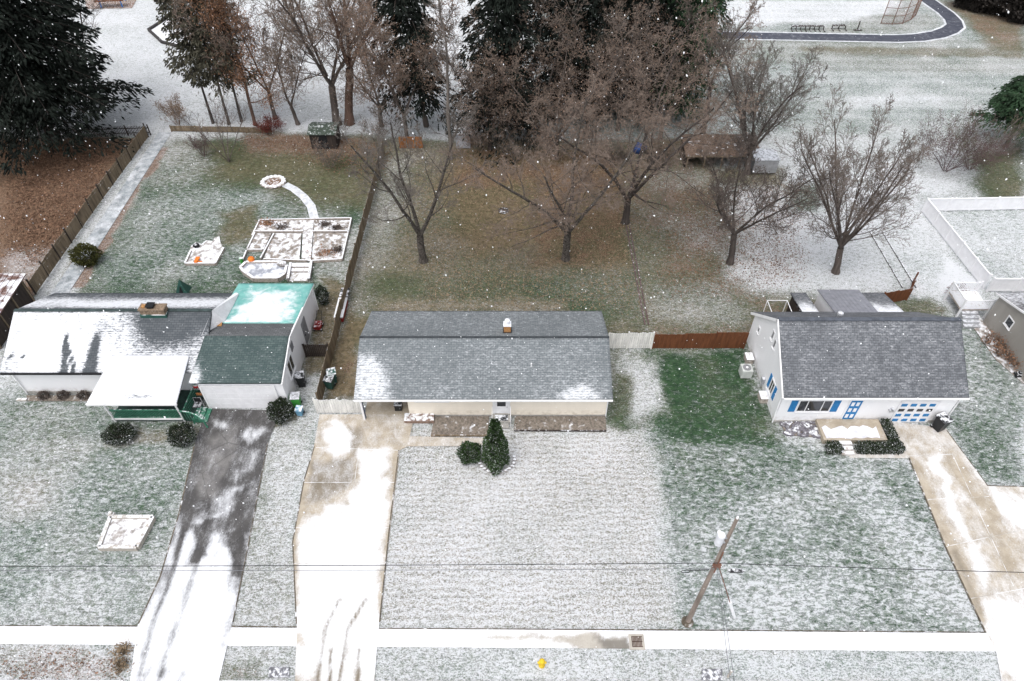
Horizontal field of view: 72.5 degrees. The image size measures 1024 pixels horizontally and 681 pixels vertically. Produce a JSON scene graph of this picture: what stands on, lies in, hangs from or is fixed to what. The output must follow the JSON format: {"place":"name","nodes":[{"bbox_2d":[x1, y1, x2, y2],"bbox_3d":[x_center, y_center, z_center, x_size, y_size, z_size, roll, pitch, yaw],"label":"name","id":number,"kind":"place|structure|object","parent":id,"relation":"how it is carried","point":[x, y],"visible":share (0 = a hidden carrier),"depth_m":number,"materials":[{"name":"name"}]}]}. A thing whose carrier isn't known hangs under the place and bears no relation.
{"place":"outdoors","nodes":[
{"label":"outdoors","id":0,"kind":"place"},
{"bbox_2d":[130,409,280,680],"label":"driveway","id":1,"kind":"structure","parent":0,"point":[209,535],"depth_m":40.60,"materials":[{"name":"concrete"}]},
{"bbox_2d":[293,414,412,680],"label":"driveway","id":2,"kind":"structure","parent":0,"point":[335,649],"depth_m":41.26,"materials":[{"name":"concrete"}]},
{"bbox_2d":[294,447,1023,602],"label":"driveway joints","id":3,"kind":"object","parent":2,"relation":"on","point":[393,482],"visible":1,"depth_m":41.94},
{"bbox_2d":[365,402,408,413],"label":"carport floor","id":4,"kind":"structure","parent":0,"point":[380,408],"depth_m":48.26,"materials":[{"name":"concrete"}]},
{"bbox_2d":[0,626,995,650],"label":"sidewalk","id":5,"kind":"structure","parent":0,"point":[608,639],"depth_m":37.39,"materials":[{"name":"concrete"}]},
{"bbox_2d":[0,0,1023,680],"bbox_3d":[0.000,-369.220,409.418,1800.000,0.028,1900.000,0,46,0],"label":"ground","id":6,"kind":"structure","parent":0,"point":[674,446],"depth_m":47.72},
{"bbox_2d":[0,273,34,348],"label":"brown shed","id":7,"kind":"structure","parent":6,"relation":"on","point":[15,293],"depth_m":53.50,"materials":[{"name":"brown wood"}]},
{"bbox_2d":[0,141,131,265],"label":"fallen leaves","id":8,"kind":"object","parent":6,"relation":"on","point":[39,224],"visible":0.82,"depth_m":66.58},
{"bbox_2d":[0,646,131,679],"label":"fallen leaves","id":9,"kind":"object","parent":6,"relation":"on","point":[55,664],"visible":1,"depth_m":36.39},
{"bbox_2d":[0,0,154,176],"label":"conifer tree","id":10,"kind":"object","parent":6,"relation":"on","point":[35,76],"visible":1,"depth_m":66.11,"materials":[{"name":"green plant"}]},
{"bbox_2d":[67,242,102,267],"bbox_3d":[-35.848,-7.168,58.612,2.207,1.945,2.495,18,49,17],"label":"evergreen bush","id":11,"kind":"object","parent":6,"relation":"on","point":[84,260],"visible":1,"depth_m":58.21,"materials":[{"name":"green plant"}]},
{"bbox_2d":[25,123,148,294],"bbox_3d":[-38.479,-13.147,64.410,0.282,1.600,24.702,0,46,0],"label":"wood fence","id":12,"kind":"object","parent":6,"relation":"on","point":[55,253],"visible":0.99,"depth_m":62.90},
{"bbox_2d":[57,124,150,137],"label":"picket fence","id":13,"kind":"object","parent":6,"relation":"on","point":[127,132],"visible":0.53,"depth_m":73.19,"materials":[{"name":"brown wood"}]},
{"bbox_2d":[50,132,170,294],"bbox_3d":[-36.750,-12.456,64.838,1.400,0.001,27.017,0,46,0],"label":"gravel strip","id":14,"kind":"object","parent":6,"relation":"on","point":[69,278],"visible":0.89,"depth_m":64.72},
{"bbox_2d":[85,0,135,8],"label":"mulch area","id":15,"kind":"object","parent":6,"relation":"on","point":[125,4],"visible":0.72,"depth_m":98.71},
{"bbox_2d":[100,421,137,445],"bbox_3d":[-26.012,6.117,46.137,2.210,1.404,1.826,0,46,0],"label":"evergreen bush","id":16,"kind":"object","parent":6,"relation":"on","point":[112,433],"visible":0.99,"depth_m":45.92,"materials":[{"name":"green plant"}]},
{"bbox_2d":[97,515,155,550],"bbox_3d":[-22.979,11.438,41.544,2.794,0.340,2.195,0,46,0],"label":"planter box","id":17,"kind":"object","parent":6,"relation":"on","point":[124,532],"visible":1,"depth_m":41.48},
{"bbox_2d":[0,283,318,427],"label":"white house","id":18,"kind":"structure","parent":6,"relation":"on","point":[119,359],"depth_m":47.73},
{"bbox_2d":[201,387,276,407],"bbox_3d":[-18.411,3.891,47.491,4.775,2.230,0.057,0,46,0],"label":"garage door","id":19,"kind":"structure","parent":18,"relation":"in","point":[219,397],"depth_m":47.36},
{"bbox_2d":[153,92,188,124],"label":"bare shrub","id":20,"kind":"object","parent":6,"relation":"on","point":[170,113],"visible":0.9,"depth_m":73.87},
{"bbox_2d":[165,421,196,447],"bbox_3d":[-21.785,6.154,45.955,2.192,1.572,1.907,0,46,0],"label":"evergreen bush","id":21,"kind":"object","parent":6,"relation":"on","point":[185,439],"visible":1,"depth_m":45.74,"materials":[{"name":"green plant"}]},
{"bbox_2d":[154,0,218,123],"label":"pine tree","id":22,"kind":"object","parent":6,"relation":"on","point":[195,75],"visible":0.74,"depth_m":68.75,"materials":[{"name":"green plant"}]},
{"bbox_2d":[184,237,224,265],"bbox_3d":[-26.364,-7.808,60.193,3.058,0.250,3.889,0,46,0],"label":"sandbox","id":23,"kind":"object","parent":6,"relation":"on","point":[208,253],"visible":1,"depth_m":59.81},
{"bbox_2d":[179,0,244,124],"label":"pine tree","id":24,"kind":"object","parent":6,"relation":"on","point":[201,65],"visible":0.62,"depth_m":68.82,"materials":[{"name":"plant"}]},
{"bbox_2d":[170,83,256,161],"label":"bare tree","id":25,"kind":"object","parent":6,"relation":"on","point":[217,133],"visible":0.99,"depth_m":68.16,"materials":[{"name":"brown plant"}]},
{"bbox_2d":[169,125,271,133],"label":"back fence","id":26,"kind":"object","parent":6,"relation":"on","point":[244,129],"visible":0.85,"depth_m":73.87,"materials":[{"name":"brown wood"}]},
{"bbox_2d":[193,0,262,121],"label":"pine tree","id":27,"kind":"object","parent":6,"relation":"on","point":[226,59],"visible":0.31,"depth_m":69.18,"materials":[{"name":"brown plant"}]},
{"bbox_2d":[180,0,288,125],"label":"oak tree","id":28,"kind":"object","parent":6,"relation":"on","point":[211,6],"visible":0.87,"depth_m":68.94,"materials":[{"name":"brown plant"}]},
{"bbox_2d":[161,0,310,119],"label":"bare tree","id":29,"kind":"object","parent":6,"relation":"on","point":[274,114],"visible":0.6,"depth_m":68.49,"materials":[{"name":"brown plant"}]},
{"bbox_2d":[239,260,287,281],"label":"garden pond","id":30,"kind":"structure","parent":6,"relation":"on","point":[263,271],"depth_m":58.02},
{"bbox_2d":[251,111,285,134],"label":"red shrub","id":31,"kind":"object","parent":6,"relation":"on","point":[268,122],"visible":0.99,"depth_m":73.61,"materials":[{"name":"brown plant"}]},
{"bbox_2d":[260,175,285,188],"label":"fire pit","id":32,"kind":"object","parent":6,"relation":"on","point":[274,181],"visible":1,"depth_m":67.45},
{"bbox_2d":[265,396,295,425],"bbox_3d":[-15.742,4.765,47.223,1.901,1.713,1.817,35,55,29],"label":"evergreen bush","id":33,"kind":"object","parent":6,"relation":"on","point":[273,411],"visible":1,"depth_m":46.89,"materials":[{"name":"green plant"}]},
{"bbox_2d":[250,18,318,125],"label":"bare tree","id":34,"kind":"object","parent":6,"relation":"on","point":[296,120],"visible":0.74,"depth_m":70.22,"materials":[{"name":"brown plant"}]},
{"bbox_2d":[242,217,351,262],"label":"garden beds","id":35,"kind":"object","parent":6,"relation":"on","point":[283,242],"visible":1,"depth_m":61.22,"materials":[{"name":"soil"}]},
{"bbox_2d":[286,260,312,281],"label":"garden steps","id":36,"kind":"structure","parent":6,"relation":"on","point":[299,272],"depth_m":58.07,"materials":[{"name":"wood"}]},
{"bbox_2d":[282,183,318,217],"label":"curved garden path","id":37,"kind":"structure","parent":6,"relation":"on","point":[307,201],"depth_m":65.61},
{"bbox_2d":[235,128,392,185],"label":"fallen leaves","id":38,"kind":"object","parent":6,"relation":"on","point":[279,147],"visible":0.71,"depth_m":71.73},
{"bbox_2d":[302,343,327,356],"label":"dark gate","id":39,"kind":"structure","parent":6,"relation":"on","point":[315,353],"depth_m":51.05,"materials":[{"name":"brown wood"}]},
{"bbox_2d":[242,0,393,125],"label":"bare tree","id":40,"kind":"object","parent":6,"relation":"on","point":[289,26],"visible":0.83,"depth_m":67.23,"materials":[{"name":"brown plant"}]},
{"bbox_2d":[307,122,340,148],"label":"playhouse","id":41,"kind":"object","parent":6,"relation":"on","point":[324,132],"visible":0.84,"depth_m":71.04,"materials":[{"name":"green wood"}]},
{"bbox_2d":[310,136,348,167],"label":"brush shrub","id":42,"kind":"object","parent":6,"relation":"on","point":[331,156],"visible":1,"depth_m":68.30,"materials":[{"name":"brown plant"}]},
{"bbox_2d":[312,398,361,413],"bbox_3d":[-11.775,4.435,47.417,3.250,1.620,0.112,0,46,0],"label":"white picket fence","id":43,"kind":"object","parent":6,"relation":"on","point":[319,405],"visible":0.88,"depth_m":47.42,"materials":[{"name":"paint"}]},
{"bbox_2d":[287,0,395,125],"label":"bare tree","id":44,"kind":"object","parent":6,"relation":"on","point":[349,120],"visible":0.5,"depth_m":68.29,"materials":[{"name":"brown plant"}]},
{"bbox_2d":[315,139,384,399],"bbox_3d":[-13.164,-7.769,59.182,0.179,1.650,33.102,0,46,0],"label":"wood fence","id":45,"kind":"object","parent":6,"relation":"on","point":[321,386],"visible":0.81,"depth_m":55.50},
{"bbox_2d":[296,3,459,126],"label":"bare tree","id":46,"kind":"object","parent":6,"relation":"on","point":[356,78],"visible":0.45,"depth_m":69.44,"materials":[{"name":"brown plant"}]},
{"bbox_2d":[334,0,472,142],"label":"bare tree","id":47,"kind":"object","parent":6,"relation":"on","point":[366,51],"visible":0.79,"depth_m":65.83,"materials":[{"name":"brown plant"}]},
{"bbox_2d":[330,96,497,263],"bbox_3d":[-7.277,-11.881,53.735,11.451,15.519,7.079,-16,48,-15],"label":"bare tree","id":48,"kind":"object","parent":6,"relation":"on","point":[423,259],"visible":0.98,"depth_m":52.07,"materials":[{"name":"brown plant"}]},
{"bbox_2d":[367,0,461,132],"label":"spruce tree","id":49,"kind":"object","parent":6,"relation":"on","point":[403,13],"visible":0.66,"depth_m":67.81,"materials":[{"name":"green plant"}]},
{"bbox_2d":[404,413,433,422],"bbox_3d":[-6.312,5.291,47.522,2.058,0.280,0.686,0,46,0],"label":"brick stoop","id":50,"kind":"object","parent":6,"relation":"on","point":[418,417],"visible":1,"depth_m":47.36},
{"bbox_2d":[417,0,462,159],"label":"bare tree","id":51,"kind":"object","parent":6,"relation":"on","point":[447,59],"visible":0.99,"depth_m":62.34,"materials":[{"name":"brown plant"}]},
{"bbox_2d":[408,436,483,445],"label":"front walkway","id":52,"kind":"structure","parent":6,"relation":"on","point":[432,441],"depth_m":46.33,"materials":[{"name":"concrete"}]},
{"bbox_2d":[431,416,488,436],"bbox_3d":[-3.489,5.749,47.178,3.876,0.140,1.741,0,46,0],"label":"flower bed","id":53,"kind":"object","parent":6,"relation":"on","point":[449,426],"visible":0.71,"depth_m":47.13,"materials":[{"name":"brown soil"}]},
{"bbox_2d":[455,440,481,464],"bbox_3d":[-2.771,7.188,45.014,1.849,1.481,1.773,0,46,0],"label":"evergreen bush","id":54,"kind":"object","parent":6,"relation":"on","point":[465,450],"visible":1,"depth_m":44.77,"materials":[{"name":"green plant"}]},
{"bbox_2d":[423,37,525,149],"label":"bare tree","id":55,"kind":"object","parent":6,"relation":"on","point":[472,98],"visible":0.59,"depth_m":66.45,"materials":[{"name":"brown plant"}]},
{"bbox_2d":[354,311,612,428],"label":"ranch house","id":56,"kind":"structure","parent":6,"relation":"on","point":[491,364],"depth_m":46.92,"materials":[{"name":"beige"}]},
{"bbox_2d":[481,418,509,476],"bbox_3d":[-1.064,6.346,43.254,1.977,5.264,1.920,0,46,0],"label":"arborvitae","id":57,"kind":"object","parent":6,"relation":"on","point":[493,442],"visible":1,"depth_m":43.07,"materials":[{"name":"green plant"}]},
{"bbox_2d":[440,0,557,169],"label":"spruce tree","id":58,"kind":"object","parent":6,"relation":"on","point":[498,34],"visible":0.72,"depth_m":65.87,"materials":[{"name":"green plant"}]},
{"bbox_2d":[436,3,582,143],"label":"bare tree","id":59,"kind":"object","parent":6,"relation":"on","point":[517,65],"visible":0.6,"depth_m":65.87,"materials":[{"name":"brown plant"}]},
{"bbox_2d":[0,430,1023,632],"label":"soil edge","id":60,"kind":"object","parent":6,"relation":"on","point":[508,628],"visible":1,"depth_m":39.10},
{"bbox_2d":[489,129,536,162],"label":"brush shrub","id":61,"kind":"object","parent":6,"relation":"on","point":[510,153],"visible":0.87,"depth_m":69.01,"materials":[{"name":"brown plant"}]},
{"bbox_2d":[396,154,679,319],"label":"fallen leaves","id":62,"kind":"object","parent":6,"relation":"on","point":[523,284],"visible":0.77,"depth_m":60.96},
{"bbox_2d":[433,65,671,266],"bbox_3d":[3.050,-11.485,53.620,13.843,15.160,15.780,28,52,24],"label":"bare tree","id":63,"kind":"object","parent":6,"relation":"on","point":[567,229],"visible":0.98,"depth_m":52.76,"materials":[{"name":"brown plant"}]},
{"bbox_2d":[498,0,618,130],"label":"spruce tree","id":64,"kind":"object","parent":6,"relation":"on","point":[550,8],"visible":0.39,"depth_m":69.16,"materials":[{"name":"green plant"}]},
{"bbox_2d":[478,4,639,159],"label":"bare tree","id":65,"kind":"object","parent":6,"relation":"on","point":[562,135],"visible":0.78,"depth_m":65.30,"materials":[{"name":"brown plant"}]},
{"bbox_2d":[514,416,605,431],"bbox_3d":[3.263,5.614,47.322,6.272,0.120,1.347,0,46,0],"label":"flower bed","id":66,"kind":"object","parent":6,"relation":"on","point":[563,423],"visible":1,"depth_m":47.31,"materials":[{"name":"brown soil"}]},
{"bbox_2d":[514,0,673,137],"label":"bare tree","id":67,"kind":"object","parent":6,"relation":"on","point":[608,49],"visible":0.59,"depth_m":66.05,"materials":[{"name":"brown plant"}]},
{"bbox_2d":[547,0,657,133],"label":"spruce tree","id":68,"kind":"object","parent":6,"relation":"on","point":[603,25],"visible":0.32,"depth_m":69.79,"materials":[{"name":"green plant"}]},
{"bbox_2d":[523,0,733,136],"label":"bare tree","id":69,"kind":"object","parent":6,"relation":"on","point":[632,34],"visible":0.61,"depth_m":66.04,"materials":[{"name":"brown plant"}]},
{"bbox_2d":[609,331,654,348],"bbox_3d":[8.575,-0.015,51.611,3.750,1.770,0.105,0,46,0],"label":"white picket fence","id":70,"kind":"object","parent":6,"relation":"on","point":[620,343],"visible":0.89,"depth_m":51.58,"materials":[{"name":"paint"}]},
{"bbox_2d":[575,0,697,127],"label":"spruce tree","id":71,"kind":"object","parent":6,"relation":"on","point":[662,19],"visible":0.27,"depth_m":69.81,"materials":[{"name":"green plant"}]},
{"bbox_2d":[626,225,648,324],"bbox_3d":[10.416,-5.772,58.337,0.402,0.090,12.614,0,46,0],"label":"wire fence","id":72,"kind":"object","parent":6,"relation":"on","point":[636,276],"visible":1,"depth_m":57.73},
{"bbox_2d":[520,13,769,234],"bbox_3d":[10.966,-16.117,55.735,21.565,18.535,15.904,-24,51,-22],"label":"bare tree","id":73,"kind":"object","parent":6,"relation":"on","point":[625,219],"visible":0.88,"depth_m":55.99,"materials":[{"name":"brown plant"}]},
{"bbox_2d":[588,0,766,164],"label":"bare tree","id":74,"kind":"object","parent":6,"relation":"on","point":[677,74],"visible":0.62,"depth_m":66.97,"materials":[{"name":"brown plant"}]},
{"bbox_2d":[634,0,732,122],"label":"spruce tree","id":75,"kind":"object","parent":6,"relation":"on","point":[720,7],"visible":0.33,"depth_m":70.64,"materials":[{"name":"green plant"}]},
{"bbox_2d":[652,331,748,348],"bbox_3d":[13.900,-0.016,51.609,6.900,1.773,0.105,0,46,0],"label":"brown fence","id":76,"kind":"object","parent":6,"relation":"on","point":[718,340],"visible":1,"depth_m":51.60,"materials":[{"name":"brown wood"}]},
{"bbox_2d":[681,516,738,627],"bbox_3d":[9.558,11.499,34.050,0.658,11.243,0.711,-36,56,-29],"label":"utility pole","id":77,"kind":"object","parent":6,"relation":"on","point":[688,621],"visible":1,"depth_m":33.11,"materials":[{"name":"brown wood"}]},
{"bbox_2d":[0,568,714,570],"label":"overhead wire","id":78,"kind":"object","parent":77,"relation":"attached to","point":[295,570],"visible":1,"depth_m":33.49,"materials":[{"name":"metal"}]},
{"bbox_2d":[0,563,1023,572],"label":"overhead wire","id":79,"kind":"object","parent":77,"relation":"attached to","point":[513,564],"visible":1,"depth_m":33.09,"materials":[{"name":"metal"}]},
{"bbox_2d":[679,134,758,168],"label":"lean to","id":80,"kind":"object","parent":6,"relation":"on","point":[729,150],"visible":0.56,"depth_m":69.00,"materials":[{"name":"brown wood"}]},
{"bbox_2d":[677,0,765,133],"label":"bare tree","id":81,"kind":"object","parent":6,"relation":"on","point":[704,34],"visible":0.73,"depth_m":66.82,"materials":[{"name":"brown plant"}]},
{"bbox_2d":[646,178,813,304],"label":"fallen leaves","id":82,"kind":"object","parent":6,"relation":"on","point":[706,241],"visible":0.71,"depth_m":60.70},
{"bbox_2d":[685,126,836,265],"bbox_3d":[19.362,-10.731,56.242,10.966,10.377,10.414,14,48,13],"label":"bare tree","id":83,"kind":"object","parent":6,"relation":"on","point":[720,197],"visible":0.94,"depth_m":54.99,"materials":[{"name":"brown plant"}]},
{"bbox_2d":[704,17,827,174],"bbox_3d":[22.309,-21.460,63.504,10.446,14.765,13.061,0,46,0],"label":"bare tree","id":84,"kind":"object","parent":6,"relation":"on","point":[736,87],"visible":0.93,"depth_m":61.61,"materials":[{"name":"brown plant"}]},
{"bbox_2d":[751,149,780,172],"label":"utility trailer","id":85,"kind":"object","parent":6,"relation":"on","point":[769,159],"visible":0.77,"depth_m":67.84,"materials":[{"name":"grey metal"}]},
{"bbox_2d":[779,421,820,438],"bbox_3d":[20.067,5.993,46.969,3.941,0.279,1.721,0,46,0],"label":"rock bed","id":86,"kind":"object","parent":6,"relation":"on","point":[803,429],"visible":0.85,"depth_m":46.90,"materials":[{"name":"grey stone"}]},
{"bbox_2d":[706,0,963,41],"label":"paved path","id":87,"kind":"structure","parent":6,"relation":"on","point":[954,25],"depth_m":91.37,"materials":[{"name":"asphalt"}]},
{"bbox_2d":[725,0,965,42],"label":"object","id":88,"kind":"structure","parent":6,"relation":"on","point":[960,31],"depth_m":91.83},
{"bbox_2d":[747,289,969,454],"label":"cottage house","id":89,"kind":"structure","parent":6,"relation":"on","point":[890,385],"depth_m":45.88,"materials":[{"name":"white"}]},
{"bbox_2d":[794,400,834,412],"bbox_3d":[20.029,4.359,46.218,2.306,1.250,0.120,0,46,0],"label":"window","id":90,"kind":"structure","parent":89,"relation":"in","point":[814,406],"depth_m":46.26,"materials":[{"name":"white paint"}]},
{"bbox_2d":[890,401,940,421],"bbox_3d":[26.882,4.764,46.606,2.578,2.270,0.097,0,46,0],"label":"garage door","id":91,"kind":"structure","parent":89,"relation":"in","point":[907,411],"depth_m":46.50,"materials":[{"name":"white paint"}]},
{"bbox_2d":[773,80,944,274],"bbox_3d":[24.887,-11.985,54.533,11.028,14.588,12.281,0,46,0],"label":"bare tree","id":92,"kind":"object","parent":6,"relation":"on","point":[844,238],"visible":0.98,"depth_m":52.34,"materials":[{"name":"brown plant"}]},
{"bbox_2d":[824,418,905,454],"bbox_3d":[23.001,6.351,46.239,5.162,0.908,2.728,0,46,0],"label":"hedge","id":93,"kind":"object","parent":6,"relation":"on","point":[870,447],"visible":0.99,"depth_m":45.48,"materials":[{"name":"green plant"}]},
{"bbox_2d":[880,0,921,23],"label":"backstop fence","id":94,"kind":"object","parent":6,"relation":"on","point":[914,10],"visible":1,"depth_m":93.33,"materials":[{"name":"metal"}]},
{"bbox_2d":[884,272,918,301],"bbox_3d":[31.306,-3.965,55.688,4.662,1.390,1.028,-27,52,-24],"label":"brown fence","id":95,"kind":"object","parent":6,"relation":"on","point":[896,296],"visible":0.87,"depth_m":55.30,"materials":[{"name":"brown wood"}]},
{"bbox_2d":[912,103,1022,174],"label":"bare shrub","id":96,"kind":"object","parent":6,"relation":"on","point":[956,142],"visible":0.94,"depth_m":66.40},
{"bbox_2d":[943,281,996,328],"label":"deck","id":97,"kind":"structure","parent":6,"relation":"on","point":[970,304],"depth_m":54.02,"materials":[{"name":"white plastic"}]},
{"bbox_2d":[921,196,1023,288],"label":"vinyl fence","id":98,"kind":"object","parent":6,"relation":"on","point":[972,263],"visible":1,"depth_m":62.90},
{"bbox_2d":[952,0,1000,13],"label":"thicket shrub","id":99,"kind":"object","parent":6,"relation":"on","point":[968,5],"visible":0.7,"depth_m":96.55,"materials":[{"name":"black plant"}]},
{"bbox_2d":[940,100,1023,176],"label":"bare shrub","id":100,"kind":"object","parent":6,"relation":"on","point":[1002,138],"visible":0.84,"depth_m":66.97,"materials":[{"name":"brown plant"}]},
{"bbox_2d":[969,74,1023,146],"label":"pine tree","id":101,"kind":"object","parent":6,"relation":"on","point":[1004,102],"visible":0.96,"depth_m":69.18,"materials":[{"name":"green plant"}]},
{"bbox_2d":[974,315,1023,383],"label":"flower bed","id":102,"kind":"object","parent":6,"relation":"on","point":[981,334],"visible":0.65,"depth_m":52.18,"materials":[{"name":"snow"}]},
{"bbox_2d":[980,0,1023,16],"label":"thicket shrub","id":103,"kind":"object","parent":6,"relation":"on","point":[995,8],"visible":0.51,"depth_m":94.72,"materials":[{"name":"black plant"}]},
{"bbox_2d":[983,292,1023,380],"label":"taupe house","id":104,"kind":"structure","parent":6,"relation":"on","point":[1007,309],"depth_m":51.35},
{"bbox_2d":[985,277,1023,291],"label":"vinyl fence","id":105,"kind":"object","parent":6,"relation":"on","point":[1007,284],"visible":0.99,"depth_m":56.06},
{"bbox_2d":[998,0,1023,23],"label":"thicket shrub","id":106,"kind":"object","parent":6,"relation":"on","point":[1015,15],"visible":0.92,"depth_m":92.93,"materials":[{"name":"black plant"}]},
{"bbox_2d":[0,0,1023,680],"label":"snowfall","id":107,"kind":"object","parent":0,"point":[502,312],"visible":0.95,"depth_m":21.39,"materials":[{"name":"white"}]},
{"bbox_2d":[892,422,1023,680],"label":"driveway","id":108,"kind":"structure","parent":0,"point":[1000,509],"depth_m":41.80,"materials":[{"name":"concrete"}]},
{"bbox_2d":[930,412,953,431],"bbox_3d":[28.682,5.507,46.665,0.792,1.207,0.853,-17,48,-16],"label":"wheelie bin","id":109,"kind":"object","parent":108,"relation":"on","point":[942,421],"visible":1,"depth_m":46.35,"materials":[{"name":"black plastic"}]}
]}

